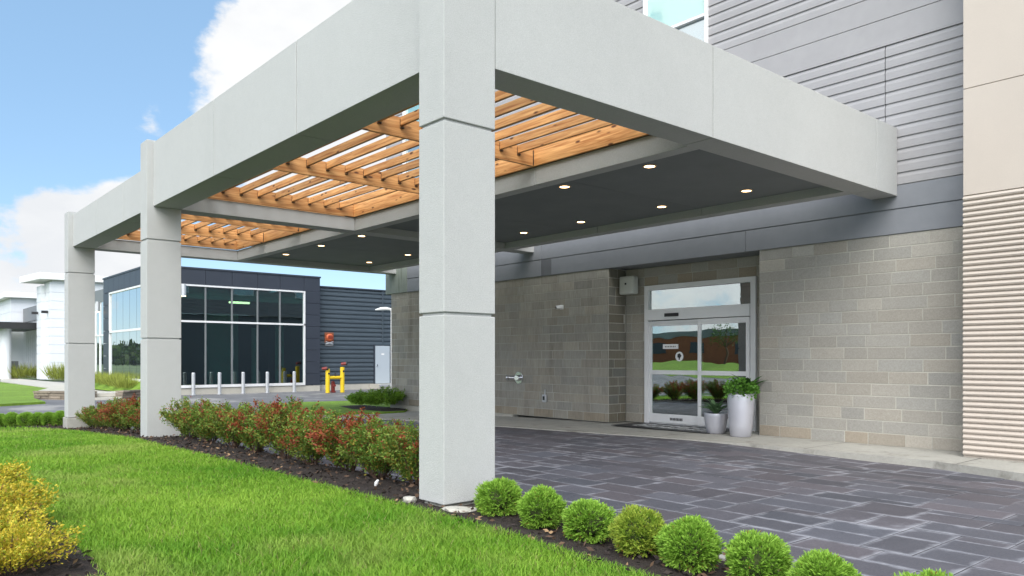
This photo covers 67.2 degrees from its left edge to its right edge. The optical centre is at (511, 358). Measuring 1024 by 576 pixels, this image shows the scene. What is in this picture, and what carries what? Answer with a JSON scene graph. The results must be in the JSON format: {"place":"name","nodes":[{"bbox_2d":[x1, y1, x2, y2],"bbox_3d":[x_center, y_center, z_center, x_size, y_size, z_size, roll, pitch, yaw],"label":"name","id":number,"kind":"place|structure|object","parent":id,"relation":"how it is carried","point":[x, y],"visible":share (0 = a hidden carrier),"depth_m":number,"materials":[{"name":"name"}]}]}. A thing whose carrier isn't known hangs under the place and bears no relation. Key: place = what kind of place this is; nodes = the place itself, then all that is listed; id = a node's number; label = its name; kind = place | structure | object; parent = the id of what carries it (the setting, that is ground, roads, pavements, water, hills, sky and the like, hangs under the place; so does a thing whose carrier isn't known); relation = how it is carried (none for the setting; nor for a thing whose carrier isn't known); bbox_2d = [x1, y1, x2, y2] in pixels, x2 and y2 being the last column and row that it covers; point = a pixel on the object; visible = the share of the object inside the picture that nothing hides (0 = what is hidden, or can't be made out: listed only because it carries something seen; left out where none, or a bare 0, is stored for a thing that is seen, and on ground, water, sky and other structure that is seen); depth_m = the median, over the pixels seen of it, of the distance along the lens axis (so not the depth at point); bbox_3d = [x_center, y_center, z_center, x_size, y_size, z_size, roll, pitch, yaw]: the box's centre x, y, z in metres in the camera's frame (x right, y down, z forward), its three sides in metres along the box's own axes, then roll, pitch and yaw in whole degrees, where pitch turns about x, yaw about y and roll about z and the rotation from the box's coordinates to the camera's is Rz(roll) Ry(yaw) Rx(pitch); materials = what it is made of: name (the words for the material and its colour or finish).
{"place":"outdoors","nodes":[
{"label":"outdoors","id":0,"kind":"place"},
{"bbox_2d":[0,382,45,405],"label":"lawn","id":1,"kind":"structure","parent":0,"point":[11,394],"depth_m":31.67,"materials":[{"name":"green plant"}]},
{"bbox_2d":[0,379,106,391],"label":"path","id":2,"kind":"structure","parent":0,"point":[52,386],"depth_m":45.73,"materials":[{"name":"concrete"}]},
{"bbox_2d":[0,305,36,378],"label":"glazed link","id":3,"kind":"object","parent":2,"relation":"on","point":[27,326],"visible":0.59,"depth_m":55.95,"materials":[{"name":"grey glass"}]},
{"bbox_2d":[7,362,36,378],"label":"tall grass","id":4,"kind":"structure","parent":2,"relation":"on","point":[31,371],"depth_m":56.24,"materials":[{"name":"green plant"}]},
{"bbox_2d":[95,371,113,383],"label":"tall grass","id":5,"kind":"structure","parent":0,"point":[99,376],"depth_m":36.23,"materials":[{"name":"green plant"}]},
{"bbox_2d":[100,373,132,385],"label":"tall grass","id":6,"kind":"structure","parent":0,"point":[109,379],"depth_m":33.90,"materials":[{"name":"green plant"}]},
{"bbox_2d":[95,382,140,390],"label":"grass bank","id":7,"kind":"structure","parent":0,"point":[98,386],"depth_m":34.55,"materials":[{"name":"green plant"}]},
{"bbox_2d":[95,372,121,384],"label":"tall grass","id":8,"kind":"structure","parent":7,"relation":"on","point":[101,379],"depth_m":35.13,"materials":[{"name":"green plant"}]},
{"bbox_2d":[108,376,140,388],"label":"tall grass","id":9,"kind":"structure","parent":0,"point":[129,383],"depth_m":32.85,"materials":[{"name":"green plant"}]},
{"bbox_2d":[0,381,381,431],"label":"parking lot","id":10,"kind":"structure","parent":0,"point":[236,399],"depth_m":30.44,"materials":[{"name":"grey asphalt"}]},
{"bbox_2d":[40,363,63,380],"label":"tall grass","id":11,"kind":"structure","parent":10,"relation":"on","point":[54,373],"depth_m":52.17,"materials":[{"name":"green plant"}]},
{"bbox_2d":[33,391,96,399],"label":"retaining wall","id":12,"kind":"structure","parent":10,"relation":"on","point":[53,395],"depth_m":29.58,"materials":[{"name":"stone"}]},
{"bbox_2d":[95,391,120,399],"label":"garden steps","id":13,"kind":"structure","parent":10,"relation":"on","point":[106,395],"depth_m":29.84,"materials":[{"name":"stone"}]},
{"bbox_2d":[115,389,140,398],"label":"retaining wall","id":14,"kind":"structure","parent":10,"relation":"on","point":[125,394],"depth_m":30.24,"materials":[{"name":"stone"}]},
{"bbox_2d":[191,373,194,394],"bbox_3d":[-13.635,1.100,32.969,0.220,0.980,0.220,0,0,-41],"label":"bollard","id":15,"kind":"object","parent":10,"relation":"on","point":[192,383],"visible":1,"depth_m":32.92,"materials":[{"name":"white metal"}]},
{"bbox_2d":[218,372,220,394],"bbox_3d":[-12.810,1.100,33.742,0.220,0.980,0.220,0,0,-41],"label":"bollard","id":16,"kind":"object","parent":10,"relation":"on","point":[219,383],"visible":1,"depth_m":33.67,"materials":[{"name":"white metal"}]},
{"bbox_2d":[94,266,390,394],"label":"office building","id":17,"kind":"structure","parent":10,"relation":"on","point":[235,324],"depth_m":38.00,"materials":[{"name":"dark metal panels"},{"name":"dark glass"},{"name":"white metal"}]},
{"bbox_2d":[95,302,99,311],"bbox_3d":[-20.635,-2.565,38.347,0.200,0.510,0.320,0,0,-41],"label":"wall lamp","id":18,"kind":"object","parent":17,"relation":"attached to","point":[97,306],"visible":1,"depth_m":38.24,"materials":[{"name":"white plastic"}]},
{"bbox_2d":[181,284,185,295],"bbox_3d":[-14.092,-2.915,33.025,0.200,0.510,0.320,0,0,-41],"label":"wall lamp","id":19,"kind":"object","parent":17,"relation":"attached to","point":[183,289],"visible":1,"depth_m":32.90,"materials":[{"name":"white plastic"}]},
{"bbox_2d":[325,332,333,345],"bbox_3d":[-8.973,-0.940,37.947,0.480,0.680,0.195,0,0,-41],"label":"fire alarm bell","id":20,"kind":"object","parent":17,"relation":"attached to","point":[329,338],"visible":1,"depth_m":37.92,"materials":[{"name":"red metal"}]},
{"bbox_2d":[374,344,389,383],"bbox_3d":[-6.739,0.290,39.927,0.930,2.020,0.120,0,0,-41],"label":"door","id":21,"kind":"structure","parent":17,"relation":"in","point":[381,354],"depth_m":39.90,"materials":[{"name":"grey paint"}]},
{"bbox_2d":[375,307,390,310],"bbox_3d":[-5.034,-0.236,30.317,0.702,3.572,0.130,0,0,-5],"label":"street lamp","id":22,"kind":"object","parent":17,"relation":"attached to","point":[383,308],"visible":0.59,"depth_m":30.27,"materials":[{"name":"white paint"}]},
{"bbox_2d":[241,372,245,393],"bbox_3d":[-12.014,1.100,34.426,0.220,0.980,0.220,0,0,-41],"label":"bollard","id":23,"kind":"object","parent":10,"relation":"on","point":[242,382],"visible":0.97,"depth_m":34.36,"materials":[{"name":"white metal"}]},
{"bbox_2d":[265,372,269,392],"bbox_3d":[-11.164,1.100,35.156,0.220,0.980,0.220,0,0,-41],"label":"bollard","id":24,"kind":"object","parent":10,"relation":"on","point":[267,382],"visible":0.93,"depth_m":35.09,"materials":[{"name":"white metal"}]},
{"bbox_2d":[293,371,295,391],"bbox_3d":[-10.177,1.100,36.002,0.220,0.980,0.220,0,0,-41],"label":"bollard","id":25,"kind":"object","parent":10,"relation":"on","point":[294,381],"visible":1,"depth_m":35.94,"materials":[{"name":"white metal"}]},
{"bbox_2d":[330,381,335,392],"bbox_3d":[-8.232,1.305,35.471,0.280,0.530,0.320,0,0,-41],"label":"standpipe","id":26,"kind":"object","parent":10,"relation":"on","point":[333,385],"visible":0.98,"depth_m":35.41,"materials":[{"name":"red metal"}]},
{"bbox_2d":[322,362,347,392],"bbox_3d":[-8.109,0.863,35.279,1.283,1.415,0.290,0,0,-41],"label":"pipe guard","id":27,"kind":"object","parent":10,"relation":"on","point":[328,377],"visible":1,"depth_m":35.30,"materials":[{"name":"yellow paint"}]},
{"bbox_2d":[0,0,386,292],"label":"sky","id":28,"kind":"structure","parent":0,"point":[84,83],"materials":[{"name":"blue"}]},
{"bbox_2d":[21,377,625,421],"bbox_3d":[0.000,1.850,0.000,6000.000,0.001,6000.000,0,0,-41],"label":"ground","id":29,"kind":"structure","parent":0,"point":[30,378],"depth_m":64.49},
{"bbox_2d":[0,291,36,368],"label":"white entrance block","id":30,"kind":"structure","parent":29,"relation":"on","point":[13,305],"depth_m":62.46,"materials":[{"name":"paint"}]},
{"bbox_2d":[20,272,107,379],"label":"white tower","id":31,"kind":"structure","parent":29,"relation":"on","point":[50,322],"depth_m":53.83,"materials":[{"name":"paint"}]},
{"bbox_2d":[0,426,659,575],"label":"lawn","id":32,"kind":"structure","parent":0,"point":[290,541],"depth_m":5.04,"materials":[{"name":"plant"}]},
{"bbox_2d":[0,491,106,575],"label":"corner mulch bed","id":33,"kind":"object","parent":32,"relation":"on","point":[62,569],"visible":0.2,"depth_m":4.63,"materials":[{"name":"soil"}]},
{"bbox_2d":[0,457,35,490],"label":"golden barberry","id":34,"kind":"object","parent":33,"relation":"on","point":[15,472],"visible":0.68,"depth_m":6.68,"materials":[{"name":"yellow plant"}]},
{"bbox_2d":[0,495,54,538],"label":"golden barberry","id":35,"kind":"object","parent":33,"relation":"on","point":[6,518],"visible":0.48,"depth_m":5.04,"materials":[{"name":"yellow plant"}]},
{"bbox_2d":[0,475,59,518],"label":"golden barberry","id":36,"kind":"object","parent":33,"relation":"on","point":[22,494],"visible":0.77,"depth_m":5.74,"materials":[{"name":"yellow plant"}]},
{"bbox_2d":[0,515,85,575],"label":"golden barberry","id":37,"kind":"object","parent":33,"relation":"on","point":[11,543],"visible":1,"depth_m":4.47,"materials":[{"name":"yellow plant"}]},
{"bbox_2d":[286,400,406,414],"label":"grass island","id":38,"kind":"structure","parent":0,"point":[334,405],"depth_m":23.61,"materials":[{"name":"green plant"}]},
{"bbox_2d":[341,405,405,410],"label":"island mulch","id":39,"kind":"object","parent":38,"relation":"on","point":[374,408],"visible":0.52,"depth_m":23.05,"materials":[{"name":"soil"}]},
{"bbox_2d":[345,392,358,404],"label":"feathery plant","id":40,"kind":"object","parent":39,"relation":"on","point":[348,397],"visible":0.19,"depth_m":23.76,"materials":[{"name":"green plant"}]},
{"bbox_2d":[348,388,376,406],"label":"feathery plant","id":41,"kind":"object","parent":39,"relation":"on","point":[360,396],"visible":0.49,"depth_m":23.20,"materials":[{"name":"green plant"}]},
{"bbox_2d":[364,385,405,405],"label":"feathery plant","id":42,"kind":"object","parent":39,"relation":"on","point":[387,395],"visible":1,"depth_m":22.66,"materials":[{"name":"green plant"}]},
{"bbox_2d":[0,424,789,575],"bbox_3d":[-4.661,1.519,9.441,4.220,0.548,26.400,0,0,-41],"label":"mulch bed","id":43,"kind":"object","parent":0,"point":[657,569],"visible":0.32,"depth_m":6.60,"materials":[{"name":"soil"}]},
{"bbox_2d":[0,413,5,425],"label":"globe shrub","id":44,"kind":"object","parent":43,"relation":"on","point":[2,415],"visible":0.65,"depth_m":18.33,"materials":[{"name":"green plant"}]},
{"bbox_2d":[1,412,18,426],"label":"globe shrub","id":45,"kind":"object","parent":43,"relation":"on","point":[8,418],"visible":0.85,"depth_m":18.28,"materials":[{"name":"green plant"}]},
{"bbox_2d":[15,411,33,425],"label":"globe shrub","id":46,"kind":"object","parent":43,"relation":"on","point":[22,419],"visible":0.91,"depth_m":18.28,"materials":[{"name":"green plant"}]},
{"bbox_2d":[27,412,43,425],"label":"globe shrub","id":47,"kind":"object","parent":43,"relation":"on","point":[35,418],"visible":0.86,"depth_m":18.34,"materials":[{"name":"green plant"}]},
{"bbox_2d":[40,412,53,425],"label":"globe shrub","id":48,"kind":"object","parent":43,"relation":"on","point":[45,418],"visible":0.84,"depth_m":18.36,"materials":[{"name":"green plant"}]},
{"bbox_2d":[51,410,63,425],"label":"globe shrub","id":49,"kind":"object","parent":43,"relation":"on","point":[56,417],"visible":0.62,"depth_m":18.39,"materials":[{"name":"green plant"}]},
{"bbox_2d":[75,405,100,427],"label":"spirea bush","id":50,"kind":"object","parent":43,"relation":"on","point":[80,415],"visible":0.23,"depth_m":17.39,"materials":[{"name":"green plant"}]},
{"bbox_2d":[81,401,106,428],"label":"spirea bush","id":51,"kind":"object","parent":43,"relation":"on","point":[88,415],"visible":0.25,"depth_m":16.86,"materials":[{"name":"green plant"}]},
{"bbox_2d":[90,398,125,428],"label":"spirea bush","id":52,"kind":"object","parent":43,"relation":"on","point":[109,424],"visible":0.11,"depth_m":16.21,"materials":[{"name":"green plant"}]},
{"bbox_2d":[99,396,134,430],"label":"spirea bush","id":53,"kind":"object","parent":43,"relation":"on","point":[108,411],"visible":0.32,"depth_m":15.37,"materials":[{"name":"green plant"}]},
{"bbox_2d":[112,394,140,430],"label":"spirea bush","id":54,"kind":"object","parent":43,"relation":"on","point":[131,406],"visible":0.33,"depth_m":14.69,"materials":[{"name":"green plant"}]},
{"bbox_2d":[126,398,140,427],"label":"spirea bush","id":55,"kind":"object","parent":43,"relation":"on","point":[135,415],"visible":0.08,"depth_m":13.96,"materials":[{"name":"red plant"}]},
{"bbox_2d":[158,396,221,438],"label":"spirea bush","id":56,"kind":"object","parent":43,"relation":"on","point":[173,420],"visible":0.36,"depth_m":12.55,"materials":[{"name":"green plant"}]},
{"bbox_2d":[177,399,236,442],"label":"spirea bush","id":57,"kind":"object","parent":43,"relation":"on","point":[193,421],"visible":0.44,"depth_m":11.83,"materials":[{"name":"green plant"}]},
{"bbox_2d":[199,399,257,447],"bbox_3d":[-4.070,0.956,11.309,0.954,0.728,0.944,0,0,-43],"label":"spirea bush","id":58,"kind":"object","parent":43,"relation":"on","point":[216,423],"visible":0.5,"depth_m":11.17,"materials":[{"name":"green plant"}]},
{"bbox_2d":[219,399,286,451],"bbox_3d":[-3.557,0.925,10.585,0.929,0.767,1.009,0,0,-12],"label":"spirea bush","id":59,"kind":"object","parent":43,"relation":"on","point":[236,424],"visible":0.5,"depth_m":10.48,"materials":[{"name":"green plant"}]},
{"bbox_2d":[244,395,327,458],"bbox_3d":[-2.933,0.880,9.969,1.120,0.842,1.072,0,0,18],"label":"spirea bush","id":60,"kind":"object","parent":43,"relation":"on","point":[276,418],"visible":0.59,"depth_m":9.83,"materials":[{"name":"green plant"}]},
{"bbox_2d":[272,406,342,464],"bbox_3d":[-2.367,0.938,9.275,0.969,0.716,0.893,0,0,-42],"label":"spirea bush","id":61,"kind":"object","parent":43,"relation":"on","point":[300,425],"visible":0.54,"depth_m":9.17,"materials":[{"name":"green plant"}]},
{"bbox_2d":[304,406,391,470],"bbox_3d":[-1.848,0.913,8.698,0.996,0.754,1.041,0,0,-11],"label":"spirea bush","id":62,"kind":"object","parent":43,"relation":"on","point":[328,446],"visible":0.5,"depth_m":8.55,"materials":[{"name":"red plant"}]},
{"bbox_2d":[334,412,418,478],"bbox_3d":[-1.406,0.928,8.201,0.969,0.716,0.893,0,0,19],"label":"spirea bush","id":63,"kind":"object","parent":43,"relation":"on","point":[358,451],"visible":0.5,"depth_m":8.02,"materials":[{"name":"green plant"}]},
{"bbox_2d":[370,418,418,485],"bbox_3d":[-0.925,0.930,7.643,0.954,0.704,0.944,0,0,-41],"label":"spirea bush","id":64,"kind":"object","parent":43,"relation":"on","point":[401,456],"visible":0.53,"depth_m":7.49,"materials":[{"name":"green plant"}]},
{"bbox_2d":[403,496,416,502],"bbox_3d":[-0.900,1.241,6.763,0.111,0.058,0.131,0,-6,25],"label":"flat stone","id":65,"kind":"object","parent":43,"relation":"on","point":[407,499],"visible":0.83,"depth_m":6.72,"materials":[{"name":"stone"}]},
{"bbox_2d":[442,506,475,512],"bbox_3d":[-0.418,1.267,6.395,0.334,0.058,0.201,6,-1,-8],"label":"flat stone","id":66,"kind":"object","parent":43,"relation":"on","point":[461,509],"visible":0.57,"depth_m":6.34,"materials":[{"name":"stone"}]},
{"bbox_2d":[473,476,522,516],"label":"globe shrub","id":67,"kind":"object","parent":43,"relation":"on","point":[501,496],"visible":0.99,"depth_m":6.16,"materials":[{"name":"green plant"}]},
{"bbox_2d":[515,484,567,528],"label":"globe shrub","id":68,"kind":"object","parent":43,"relation":"on","point":[541,505],"visible":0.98,"depth_m":5.77,"materials":[{"name":"green plant"}]},
{"bbox_2d":[561,498,615,543],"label":"globe shrub","id":69,"kind":"object","parent":43,"relation":"on","point":[588,519],"visible":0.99,"depth_m":5.39,"materials":[{"name":"green plant"}]},
{"bbox_2d":[607,503,666,558],"bbox_3d":[0.855,1.156,5.136,0.431,0.372,0.423,0,0,-20],"label":"globe shrub","id":70,"kind":"object","parent":43,"relation":"on","point":[634,527],"visible":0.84,"depth_m":5.05,"materials":[{"name":"green plant"}]},
{"bbox_2d":[653,514,726,575],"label":"globe shrub","id":71,"kind":"object","parent":43,"relation":"on","point":[688,541],"visible":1,"depth_m":4.73,"materials":[{"name":"green plant"}]},
{"bbox_2d":[722,529,794,575],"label":"globe shrub","id":72,"kind":"object","parent":43,"relation":"on","point":[752,552],"visible":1,"depth_m":4.38,"materials":[{"name":"green plant"}]},
{"bbox_2d":[786,547,862,575],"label":"globe shrub","id":73,"kind":"object","parent":43,"relation":"on","point":[815,562],"visible":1,"depth_m":4.13,"materials":[{"name":"green plant"}]},
{"bbox_2d":[892,567,952,575],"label":"globe shrub","id":74,"kind":"object","parent":43,"relation":"on","point":[931,572],"visible":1,"depth_m":3.76,"materials":[{"name":"green plant"}]},
{"bbox_2d":[131,419,1023,575],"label":"paving slabs","id":75,"kind":"structure","parent":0,"point":[949,515],"depth_m":8.04,"materials":[{"name":"grey stone"}]},
{"bbox_2d":[108,426,725,560],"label":"kerb","id":76,"kind":"structure","parent":75,"relation":"on","point":[721,556],"depth_m":5.36,"materials":[{"name":"concrete"}]},
{"bbox_2d":[307,411,1023,481],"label":"sidewalk","id":77,"kind":"structure","parent":0,"point":[950,460],"depth_m":12.35,"materials":[{"name":"concrete"}]},
{"bbox_2d":[614,422,729,433],"bbox_3d":[3.218,1.388,15.476,1.000,0.012,2.400,0,0,-41],"label":"door mat","id":78,"kind":"object","parent":77,"relation":"on","point":[693,429],"depth_m":15.43,"materials":[{"name":"black plastic"}]},
{"bbox_2d":[699,397,727,433],"bbox_3d":[3.788,1.053,14.377,0.723,0.682,0.670,0,0,-41],"label":"planter","id":79,"kind":"object","parent":77,"relation":"on","point":[716,419],"visible":0.96,"depth_m":14.22,"materials":[{"name":"white ceramic"}]},
{"bbox_2d":[722,374,764,436],"bbox_3d":[4.150,0.833,13.755,0.796,1.122,0.712,0,0,12],"label":"tall planter","id":80,"kind":"object","parent":77,"relation":"on","point":[740,406],"visible":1,"depth_m":13.60,"materials":[{"name":"white ceramic"}]},
{"bbox_2d":[386,0,1023,461],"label":"hotel building","id":81,"kind":"structure","parent":0,"point":[894,320],"depth_m":12.98,"materials":[{"name":"concrete"}]},
{"bbox_2d":[402,105,418,177],"bbox_3d":[-2.670,-6.510,22.415,0.140,2.980,1.700,0,0,-41],"label":"window","id":82,"kind":"structure","parent":81,"relation":"in","point":[412,109],"depth_m":22.83,"materials":[{"name":"teal glass"}]},
{"bbox_2d":[63,0,896,506],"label":"entrance canopy","id":83,"kind":"object","parent":81,"relation":"attached to","point":[727,132],"visible":1,"depth_m":9.21,"materials":[{"name":"paint"}]},
{"bbox_2d":[117,198,340,249],"bbox_3d":[-6.578,-2.961,16.884,3.345,0.258,5.795,0,0,-41],"label":"timber pergola","id":84,"kind":"object","parent":83,"relation":"attached to","point":[230,237],"visible":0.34,"depth_m":18.09,"materials":[{"name":"brown wood"}]},
{"bbox_2d":[208,90,648,216],"bbox_3d":[-1.789,-2.961,11.303,3.345,0.258,8.107,0,0,-41],"label":"timber pergola","id":85,"kind":"object","parent":83,"relation":"attached to","point":[512,155],"visible":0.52,"depth_m":11.49,"materials":[{"name":"brown wood"}]},
{"bbox_2d":[506,372,522,383],"bbox_3d":[0.041,0.480,19.021,0.296,0.300,0.397,0,0,-41],"label":"fire hose connection","id":86,"kind":"object","parent":81,"relation":"attached to","point":[518,377],"visible":1,"depth_m":19.01,"materials":[{"name":"silver metal"}]},
{"bbox_2d":[542,389,546,401],"bbox_3d":[0.774,0.890,18.334,0.072,0.300,0.130,0,0,-41],"label":"outlet box","id":87,"kind":"object","parent":81,"relation":"attached to","point":[544,397],"visible":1,"depth_m":18.30,"materials":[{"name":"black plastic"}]},
{"bbox_2d":[619,276,637,294],"bbox_3d":[2.556,-1.600,16.912,0.215,0.400,0.400,0,0,-41],"label":"wall speaker","id":88,"kind":"object","parent":81,"relation":"attached to","point":[628,285],"depth_m":16.80,"materials":[{"name":"grey plastic"}]},
{"bbox_2d":[643,0,708,42],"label":"window","id":89,"kind":"structure","parent":81,"relation":"in","point":[691,17],"depth_m":15.33,"materials":[{"name":"clear glass"}]},
{"bbox_2d":[644,276,756,431],"bbox_3d":[3.792,-0.087,15.748,0.210,2.966,2.715,0,0,-41],"label":"sliding door","id":90,"kind":"structure","parent":81,"relation":"in","point":[738,313],"depth_m":15.66,"materials":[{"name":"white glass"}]}
]}

